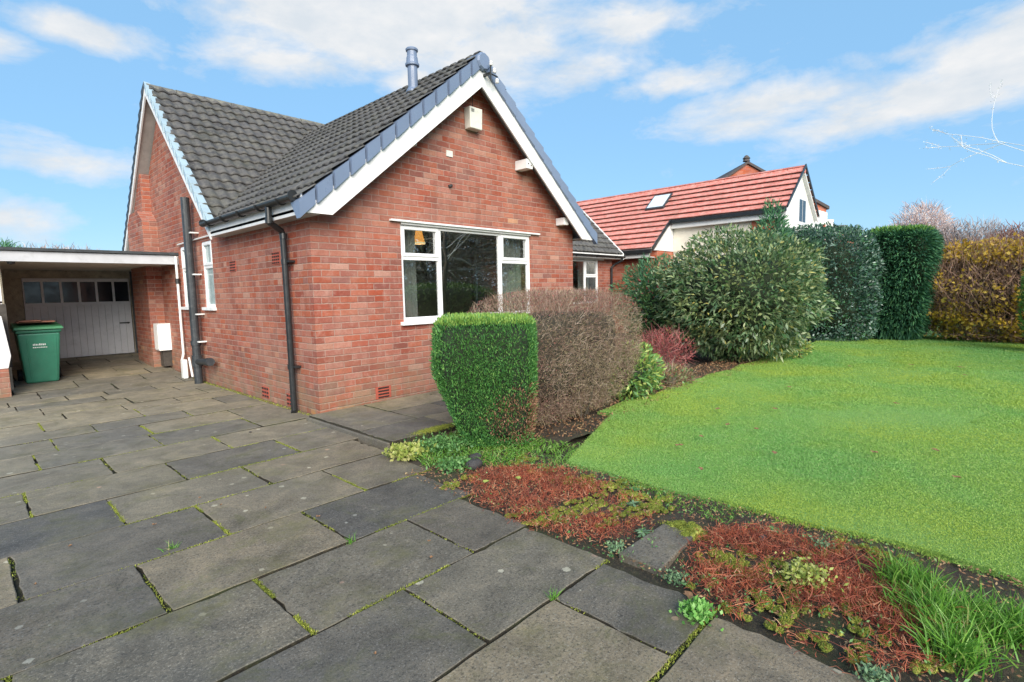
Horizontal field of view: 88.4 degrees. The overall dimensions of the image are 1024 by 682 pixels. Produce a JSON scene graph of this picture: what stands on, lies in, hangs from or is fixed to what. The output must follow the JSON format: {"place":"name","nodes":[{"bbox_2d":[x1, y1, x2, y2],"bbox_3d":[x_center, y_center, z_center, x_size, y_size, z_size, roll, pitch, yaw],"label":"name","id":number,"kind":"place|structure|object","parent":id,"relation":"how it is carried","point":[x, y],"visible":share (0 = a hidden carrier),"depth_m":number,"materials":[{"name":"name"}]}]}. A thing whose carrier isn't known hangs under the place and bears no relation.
{"place":"outdoors","nodes":[
{"label":"outdoors","id":0,"kind":"place"},
{"bbox_2d":[1,270,137,362],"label":"garage","id":1,"kind":"structure","parent":0,"point":[92,313],"depth_m":10.90,"materials":[{"name":"concrete"}]},
{"bbox_2d":[21,278,134,357],"bbox_3d":[-8.941,-0.486,10.933,0.070,1.620,1.720,4,7,43],"label":"garage door","id":2,"kind":"structure","parent":1,"relation":"in","point":[108,299],"depth_m":10.98,"materials":[{"name":"paint"}]},
{"bbox_2d":[0,353,868,681],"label":"driveway","id":3,"kind":"structure","parent":0,"point":[226,619],"depth_m":2.67,"materials":[{"name":"stone"}]},
{"bbox_2d":[10,322,62,383],"bbox_3d":[-7.736,0.180,8.600,0.754,0.954,0.597,4,7,43],"label":"wheelie bin","id":4,"kind":"object","parent":3,"relation":"on","point":[38,346],"visible":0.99,"depth_m":8.42,"materials":[{"name":"green plastic"}]},
{"bbox_2d":[14,320,54,322],"bbox_3d":[-7.742,-0.321,8.535,0.490,0.035,0.460,4,7,43],"label":"board offcut","id":5,"kind":"object","parent":4,"relation":"on","point":[28,321],"visible":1,"depth_m":8.40,"materials":[{"name":"brown wood"}]},
{"bbox_2d":[158,538,181,551],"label":"joint sprig","id":6,"kind":"object","parent":3,"relation":"on","point":[169,547],"visible":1,"depth_m":2.92,"materials":[{"name":"green plant"}]},
{"bbox_2d":[203,381,309,415],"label":"wall foot moss","id":7,"kind":"object","parent":3,"relation":"on","point":[259,399],"depth_m":7.22,"materials":[{"name":"green plant"}]},
{"bbox_2d":[344,533,358,545],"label":"joint sprig","id":8,"kind":"object","parent":3,"relation":"on","point":[350,541],"visible":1,"depth_m":2.94,"materials":[{"name":"green plant"}]},
{"bbox_2d":[0,400,718,681],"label":"joint moss","id":9,"kind":"object","parent":3,"relation":"on","point":[296,617],"visible":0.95,"depth_m":2.73,"materials":[{"name":"green plant"}]},
{"bbox_2d":[546,587,563,600],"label":"joint sprig","id":10,"kind":"object","parent":3,"relation":"on","point":[554,596],"visible":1,"depth_m":2.38,"materials":[{"name":"green plant"}]},
{"bbox_2d":[683,591,694,598],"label":"fallen leaf","id":11,"kind":"object","parent":3,"relation":"on","point":[689,594],"visible":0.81,"depth_m":2.35,"materials":[{"name":"brown plant"}]},
{"bbox_2d":[669,595,723,631],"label":"rosette weed","id":12,"kind":"object","parent":3,"relation":"on","point":[696,608],"visible":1,"depth_m":2.20,"materials":[{"name":"green plant"}]},
{"bbox_2d":[850,656,898,681],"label":"leafy weed","id":13,"kind":"object","parent":3,"relation":"on","point":[878,673],"visible":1,"depth_m":1.84,"materials":[{"name":"green plant"}]},
{"bbox_2d":[309,387,599,445],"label":"front path","id":14,"kind":"structure","parent":0,"point":[396,420],"depth_m":5.67,"materials":[{"name":"stone"}]},
{"bbox_2d":[407,423,710,539],"bbox_3d":[0.243,0.950,4.185,3.037,0.060,0.962,4,7,43],"label":"path moss","id":15,"kind":"object","parent":14,"relation":"on","point":[445,426],"visible":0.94,"depth_m":5.04,"materials":[{"name":"green plant"}]},
{"bbox_2d":[0,0,1023,250],"label":"sky","id":16,"kind":"structure","parent":0,"point":[621,96],"materials":[{"name":"blue"}]},
{"bbox_2d":[7,362,1023,681],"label":"driveway base","id":17,"kind":"object","parent":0,"point":[757,626],"visible":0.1,"depth_m":2.21,"materials":[{"name":"soil"}]},
{"bbox_2d":[603,536,633,555],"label":"leafy weed","id":18,"kind":"object","parent":17,"relation":"on","point":[616,546],"visible":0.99,"depth_m":2.80,"materials":[{"name":"green plant"}]},
{"bbox_2d":[656,565,692,586],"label":"leafy weed","id":19,"kind":"object","parent":17,"relation":"on","point":[670,578],"visible":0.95,"depth_m":2.50,"materials":[{"name":"green plant"}]},
{"bbox_2d":[515,351,762,451],"bbox_3d":[2.884,0.582,8.136,1.090,0.063,8.900,4,7,43],"label":"hedge bed","id":20,"kind":"object","parent":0,"point":[564,438],"visible":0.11,"depth_m":5.45,"materials":[{"name":"soil"}]},
{"bbox_2d":[429,311,538,447],"bbox_3d":[-0.235,0.357,4.832,0.979,1.268,0.883,-1,5,0],"label":"clipped green hedge","id":21,"kind":"object","parent":20,"relation":"on","point":[484,373],"visible":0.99,"depth_m":4.49,"materials":[{"name":"green plant"}]},
{"bbox_2d":[467,283,644,427],"bbox_3d":[0.513,0.130,5.745,1.198,1.525,2.457,4,7,43],"label":"brown twiggy hedge","id":22,"kind":"object","parent":20,"relation":"on","point":[578,350],"visible":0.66,"depth_m":5.46,"materials":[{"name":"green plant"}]},
{"bbox_2d":[445,353,769,440],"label":"leaf litter","id":23,"kind":"object","parent":20,"relation":"on","point":[705,373],"visible":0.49,"depth_m":6.13,"materials":[{"name":"brown plant"}]},
{"bbox_2d":[602,339,666,401],"bbox_3d":[1.519,0.371,6.706,0.853,0.839,1.152,4,7,43],"label":"variegated shrub","id":24,"kind":"object","parent":20,"relation":"on","point":[642,378],"visible":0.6,"depth_m":6.54,"materials":[{"name":"green plant"}]},
{"bbox_2d":[634,322,700,374],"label":"crimson twiggy shrub","id":25,"kind":"object","parent":20,"relation":"on","point":[663,353],"visible":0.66,"depth_m":8.21,"materials":[{"name":"red plant"}]},
{"bbox_2d":[647,357,704,390],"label":"leafy ground shrub","id":26,"kind":"object","parent":20,"relation":"on","point":[668,381],"visible":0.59,"depth_m":7.36,"materials":[{"name":"green plant"}]},
{"bbox_2d":[753,197,796,350],"bbox_3d":[5.406,-1.366,10.985,1.005,3.312,1.103,0,6,12],"label":"conifer","id":27,"kind":"object","parent":20,"relation":"on","point":[771,219],"visible":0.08,"depth_m":10.77,"materials":[{"name":"green plant"}]},
{"bbox_2d":[774,338,813,359],"bbox_3d":[5.431,0.143,10.195,0.765,0.481,1.632,4,7,43],"label":"yellow leafed edging","id":28,"kind":"object","parent":20,"relation":"on","point":[805,348],"visible":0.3,"depth_m":9.92,"materials":[{"name":"green plant"}]},
{"bbox_2d":[361,299,949,458],"bbox_3d":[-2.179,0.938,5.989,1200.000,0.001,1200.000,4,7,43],"label":"ground","id":29,"kind":"structure","parent":0,"point":[697,358],"depth_m":9.97,"materials":[{"name":"soil"}]},
{"bbox_2d":[0,237,22,246],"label":"tree","id":30,"kind":"object","parent":29,"relation":"on","point":[4,244],"visible":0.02,"depth_m":24.78,"materials":[{"name":"green plant"}]},
{"bbox_2d":[15,239,99,249],"bbox_3d":[-27.328,-3.502,31.682,5.950,5.016,7.785,4,7,43],"label":"tree","id":31,"kind":"object","parent":29,"relation":"on","point":[45,246],"visible":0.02,"depth_m":31.23,"materials":[{"name":"green plant"}]},
{"bbox_2d":[0,247,178,397],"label":"carport","id":32,"kind":"object","parent":29,"relation":"on","point":[18,258],"visible":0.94,"depth_m":8.21,"materials":[{"name":"wood"}]},
{"bbox_2d":[122,46,649,414],"bbox_3d":[-1.545,-2.235,12.188,8.740,5.180,11.035,4,7,43],"label":"bungalow","id":33,"kind":"object","parent":29,"relation":"on","point":[281,283],"visible":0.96,"depth_m":7.44,"materials":[{"name":"red brick"}]},
{"bbox_2d":[181,247,188,309],"bbox_3d":[-5.476,-1.064,8.885,0.620,1.065,0.112,4,7,43],"label":"window","id":34,"kind":"structure","parent":33,"relation":"in","point":[186,307],"depth_m":9.04,"materials":[{"name":"white plastic"}]},
{"bbox_2d":[202,240,216,309],"bbox_3d":[-4.704,-1.011,8.161,0.520,1.065,0.112,4,7,43],"label":"window","id":35,"kind":"structure","parent":33,"relation":"in","point":[206,246],"depth_m":8.22,"materials":[{"name":"white plastic"}]},
{"bbox_2d":[403,230,417,317],"bbox_3d":[-1.430,-0.854,6.982,0.063,1.310,0.360,4,7,43],"label":"curtain","id":36,"kind":"object","parent":33,"relation":"hanging from","point":[410,290],"visible":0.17,"depth_m":7.05,"materials":[{"name":"white fabric"}]},
{"bbox_2d":[415,231,424,244],"bbox_3d":[-1.343,-1.574,7.577,0.177,0.352,0.180,4,7,43],"label":"pendant lamp","id":37,"kind":"object","parent":33,"relation":"hanging from","point":[419,238],"visible":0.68,"depth_m":7.53,"materials":[{"name":"brown"}]},
{"bbox_2d":[389,219,539,325],"bbox_3d":[-0.548,-0.967,7.613,0.140,1.330,2.840,4,7,43],"label":"window","id":38,"kind":"structure","parent":33,"relation":"in","point":[405,224],"depth_m":7.20,"materials":[{"name":"white plastic"}]},
{"bbox_2d":[473,245,524,312],"bbox_3d":[-0.190,-1.178,10.446,1.600,1.350,0.050,4,7,43],"label":"window","id":39,"kind":"structure","parent":33,"relation":"in","point":[476,264],"depth_m":10.91,"materials":[{"name":"white plastic"}]},
{"bbox_2d":[502,238,521,311],"bbox_3d":[-0.006,-1.026,8.489,0.063,1.310,0.480,4,7,43],"label":"curtain","id":40,"kind":"object","parent":33,"relation":"hanging from","point":[511,277],"visible":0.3,"depth_m":8.47,"materials":[{"name":"white fabric"}]},
{"bbox_2d":[578,261,588,301],"bbox_3d":[2.028,-1.621,14.906,0.063,1.300,0.500,4,7,43],"label":"curtain","id":41,"kind":"object","parent":33,"relation":"hanging from","point":[580,274],"visible":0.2,"depth_m":14.82,"materials":[{"name":"white fabric"}]},
{"bbox_2d":[573,259,597,303],"bbox_3d":[1.992,-1.632,14.497,0.062,1.200,1.260,4,7,43],"label":"window","id":42,"kind":"structure","parent":33,"relation":"in","point":[585,275],"depth_m":14.57,"materials":[{"name":"white plastic"}]},
{"bbox_2d":[306,389,605,450],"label":"path kerb","id":43,"kind":"structure","parent":29,"relation":"on","point":[372,441],"depth_m":5.09,"materials":[{"name":"grey stone"}]},
{"bbox_2d":[608,251,696,339],"bbox_3d":[3.707,-1.060,13.234,2.689,2.477,1.863,4,7,43],"label":"spreading conifer","id":44,"kind":"object","parent":29,"relation":"on","point":[629,291],"visible":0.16,"depth_m":13.29,"materials":[{"name":"green plant"}]},
{"bbox_2d":[627,267,703,358],"bbox_3d":[3.196,-0.604,10.825,1.704,1.924,1.292,4,7,43],"label":"glossy evergreen","id":45,"kind":"object","parent":29,"relation":"on","point":[644,291],"visible":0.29,"depth_m":10.66,"materials":[{"name":"green plant"}]},
{"bbox_2d":[648,222,842,363],"bbox_3d":[4.256,-0.880,9.876,3.263,2.713,3.153,4,7,43],"label":"rhododendron","id":46,"kind":"object","parent":29,"relation":"on","point":[737,301],"visible":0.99,"depth_m":9.20,"materials":[{"name":"green plant"}]},
{"bbox_2d":[736,221,889,341],"bbox_3d":[7.701,-1.510,13.734,3.634,3.018,2.433,4,7,43],"label":"blue green hedge","id":47,"kind":"object","parent":29,"relation":"on","point":[848,276],"visible":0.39,"depth_m":12.65,"materials":[{"name":"green plant"}]},
{"bbox_2d":[859,223,946,339],"bbox_3d":[9.639,-1.374,13.126,1.832,3.062,1.903,4,7,43],"label":"dark conifer hedge","id":48,"kind":"object","parent":29,"relation":"on","point":[912,251],"visible":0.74,"depth_m":12.46,"materials":[{"name":"green plant"}]},
{"bbox_2d":[888,199,958,243],"bbox_3d":[31.036,-6.944,39.965,5.426,7.896,5.090,4,7,43],"label":"tree","id":49,"kind":"object","parent":29,"relation":"on","point":[941,221],"visible":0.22,"depth_m":39.11,"materials":[{"name":"pink plant"}]},
{"bbox_2d":[920,223,1023,343],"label":"autumn hedge","id":50,"kind":"object","parent":29,"relation":"on","point":[980,291],"visible":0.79,"depth_m":11.86,"materials":[{"name":"yellow plant"}]},
{"bbox_2d":[923,81,1023,182],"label":"bare blossom tree","id":51,"kind":"object","parent":29,"relation":"on","point":[973,139],"visible":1,"depth_m":7.62,"materials":[{"name":"white plant"}]},
{"bbox_2d":[939,216,1018,282],"bbox_3d":[28.245,-5.117,33.195,6.645,5.666,4.586,4,7,43],"label":"tree","id":52,"kind":"object","parent":29,"relation":"on","point":[974,231],"visible":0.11,"depth_m":32.27,"materials":[{"name":"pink plant"}]},
{"bbox_2d":[969,220,1023,249],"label":"tree","id":53,"kind":"object","parent":29,"relation":"on","point":[1015,228],"visible":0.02,"depth_m":29.25,"materials":[{"name":"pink plant"}]},
{"bbox_2d":[1014,268,1023,336],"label":"columnar conifer","id":54,"kind":"object","parent":29,"relation":"on","point":[1021,301],"visible":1,"depth_m":10.17,"materials":[{"name":"green plant"}]},
{"bbox_2d":[576,164,819,332],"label":"red roofed house","id":55,"kind":"structure","parent":0,"point":[634,227],"depth_m":16.74,"materials":[{"name":"red tile"}]},
{"bbox_2d":[797,195,806,225],"bbox_3d":[8.820,-3.949,15.987,0.023,0.850,0.850,4,7,43],"label":"window","id":56,"kind":"structure","parent":55,"relation":"in","point":[802,201],"depth_m":15.93,"materials":[{"name":"white plastic"}]},
{"bbox_2d":[387,434,1023,681],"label":"flower bed","id":57,"kind":"object","parent":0,"point":[948,568],"visible":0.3,"depth_m":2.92,"materials":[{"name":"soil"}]},
{"bbox_2d":[382,439,436,460],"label":"trefoil plant","id":58,"kind":"object","parent":57,"relation":"on","point":[405,451],"visible":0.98,"depth_m":4.39,"materials":[{"name":"yellow plant"}]},
{"bbox_2d":[403,427,475,457],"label":"leafy weed","id":59,"kind":"object","parent":57,"relation":"on","point":[451,444],"visible":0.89,"depth_m":4.60,"materials":[{"name":"green plant"}]},
{"bbox_2d":[426,454,482,474],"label":"leafy weed","id":60,"kind":"object","parent":57,"relation":"on","point":[450,464],"visible":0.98,"depth_m":4.13,"materials":[{"name":"green plant"}]},
{"bbox_2d":[466,458,482,470],"bbox_3d":[-0.304,0.975,4.160,0.107,0.086,0.149,4,7,43],"label":"stone","id":61,"kind":"object","parent":57,"relation":"on","point":[473,463],"visible":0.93,"depth_m":4.12,"materials":[{"name":"grey stone"}]},
{"bbox_2d":[469,453,481,458],"bbox_3d":[-0.305,0.964,4.357,0.083,0.065,0.120,4,7,43],"label":"stone","id":62,"kind":"object","parent":57,"relation":"on","point":[476,455],"visible":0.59,"depth_m":4.33,"materials":[{"name":"grey stone"}]},
{"bbox_2d":[417,430,547,468],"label":"ground cover plants","id":63,"kind":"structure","parent":57,"relation":"on","point":[531,445],"depth_m":4.50,"materials":[{"name":"green plant"}]},
{"bbox_2d":[486,439,580,467],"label":"ground cover plants","id":64,"kind":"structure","parent":57,"relation":"on","point":[538,451],"depth_m":4.44,"materials":[{"name":"green plant"}]},
{"bbox_2d":[459,460,657,552],"bbox_3d":[0.266,1.010,3.579,1.567,0.093,1.076,4,7,43],"label":"dead stem cover","id":65,"kind":"object","parent":57,"relation":"on","point":[557,479],"visible":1,"depth_m":3.54,"materials":[{"name":"red plant"}]},
{"bbox_2d":[625,500,640,506],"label":"rosette weed","id":66,"kind":"object","parent":57,"relation":"on","point":[634,504],"visible":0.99,"depth_m":3.36,"materials":[{"name":"green plant"}]},
{"bbox_2d":[628,486,639,490],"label":"rosette weed","id":67,"kind":"object","parent":57,"relation":"on","point":[633,488],"visible":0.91,"depth_m":3.61,"materials":[{"name":"green plant"}]},
{"bbox_2d":[635,529,651,536],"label":"rosette weed","id":68,"kind":"object","parent":57,"relation":"on","point":[640,533],"visible":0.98,"depth_m":2.96,"materials":[{"name":"green plant"}]},
{"bbox_2d":[619,524,692,575],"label":"stepping slab","id":69,"kind":"structure","parent":57,"relation":"on","point":[670,543],"depth_m":2.76,"materials":[{"name":"grey stone"}]},
{"bbox_2d":[610,476,756,523],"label":"ground cover plants","id":70,"kind":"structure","parent":57,"relation":"on","point":[702,510],"depth_m":3.31,"materials":[{"name":"plant"}]},
{"bbox_2d":[440,454,955,674],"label":"moss cushions","id":71,"kind":"object","parent":57,"relation":"on","point":[693,526],"visible":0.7,"depth_m":2.65,"materials":[{"name":"green plant"}]},
{"bbox_2d":[447,447,1009,681],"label":"seedling cover","id":72,"kind":"object","parent":57,"relation":"on","point":[929,672],"visible":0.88,"depth_m":2.64,"materials":[{"name":"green plant"}]},
{"bbox_2d":[769,526,783,536],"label":"rosette weed","id":73,"kind":"object","parent":57,"relation":"on","point":[772,528],"visible":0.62,"depth_m":2.96,"materials":[{"name":"green plant"}]},
{"bbox_2d":[769,551,850,593],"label":"trefoil plant","id":74,"kind":"object","parent":57,"relation":"on","point":[802,573],"visible":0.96,"depth_m":2.40,"materials":[{"name":"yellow plant"}]},
{"bbox_2d":[809,535,838,549],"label":"leafy weed","id":75,"kind":"object","parent":57,"relation":"on","point":[824,544],"visible":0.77,"depth_m":2.77,"materials":[{"name":"green plant"}]},
{"bbox_2d":[676,519,978,681],"bbox_3d":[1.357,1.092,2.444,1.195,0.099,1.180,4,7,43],"label":"dead stem cover","id":76,"kind":"object","parent":57,"relation":"on","point":[725,538],"visible":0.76,"depth_m":2.41,"materials":[{"name":"brown plant"}]},
{"bbox_2d":[856,541,957,595],"bbox_3d":[1.804,1.044,2.392,0.375,0.169,0.374,0,6,14],"label":"grass tuft","id":77,"kind":"object","parent":57,"relation":"on","point":[902,572],"visible":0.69,"depth_m":2.40,"materials":[{"name":"green plant"}]},
{"bbox_2d":[863,568,1022,667],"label":"grass tuft","id":78,"kind":"object","parent":57,"relation":"on","point":[949,599],"visible":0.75,"depth_m":2.13,"materials":[{"name":"green plant"}]},
{"bbox_2d":[898,601,1023,681],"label":"grass tuft","id":79,"kind":"object","parent":57,"relation":"on","point":[954,647],"visible":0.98,"depth_m":1.92,"materials":[{"name":"green plant"}]},
{"bbox_2d":[935,580,1023,662],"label":"grass tuft","id":80,"kind":"object","parent":57,"relation":"on","point":[1014,622],"visible":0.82,"depth_m":2.05,"materials":[{"name":"green plant"}]},
{"bbox_2d":[652,155,858,250],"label":"gabled brick house","id":81,"kind":"structure","parent":0,"point":[747,167],"depth_m":28.06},
{"bbox_2d":[566,322,1023,582],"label":"lawn","id":82,"kind":"structure","parent":0,"point":[870,421],"depth_m":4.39,"materials":[{"name":"green plant"}]},
{"bbox_2d":[564,412,1023,587],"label":"lawn fringe","id":83,"kind":"object","parent":82,"relation":"on","point":[861,537],"visible":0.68,"depth_m":2.95,"materials":[{"name":"green plant"}]}
]}

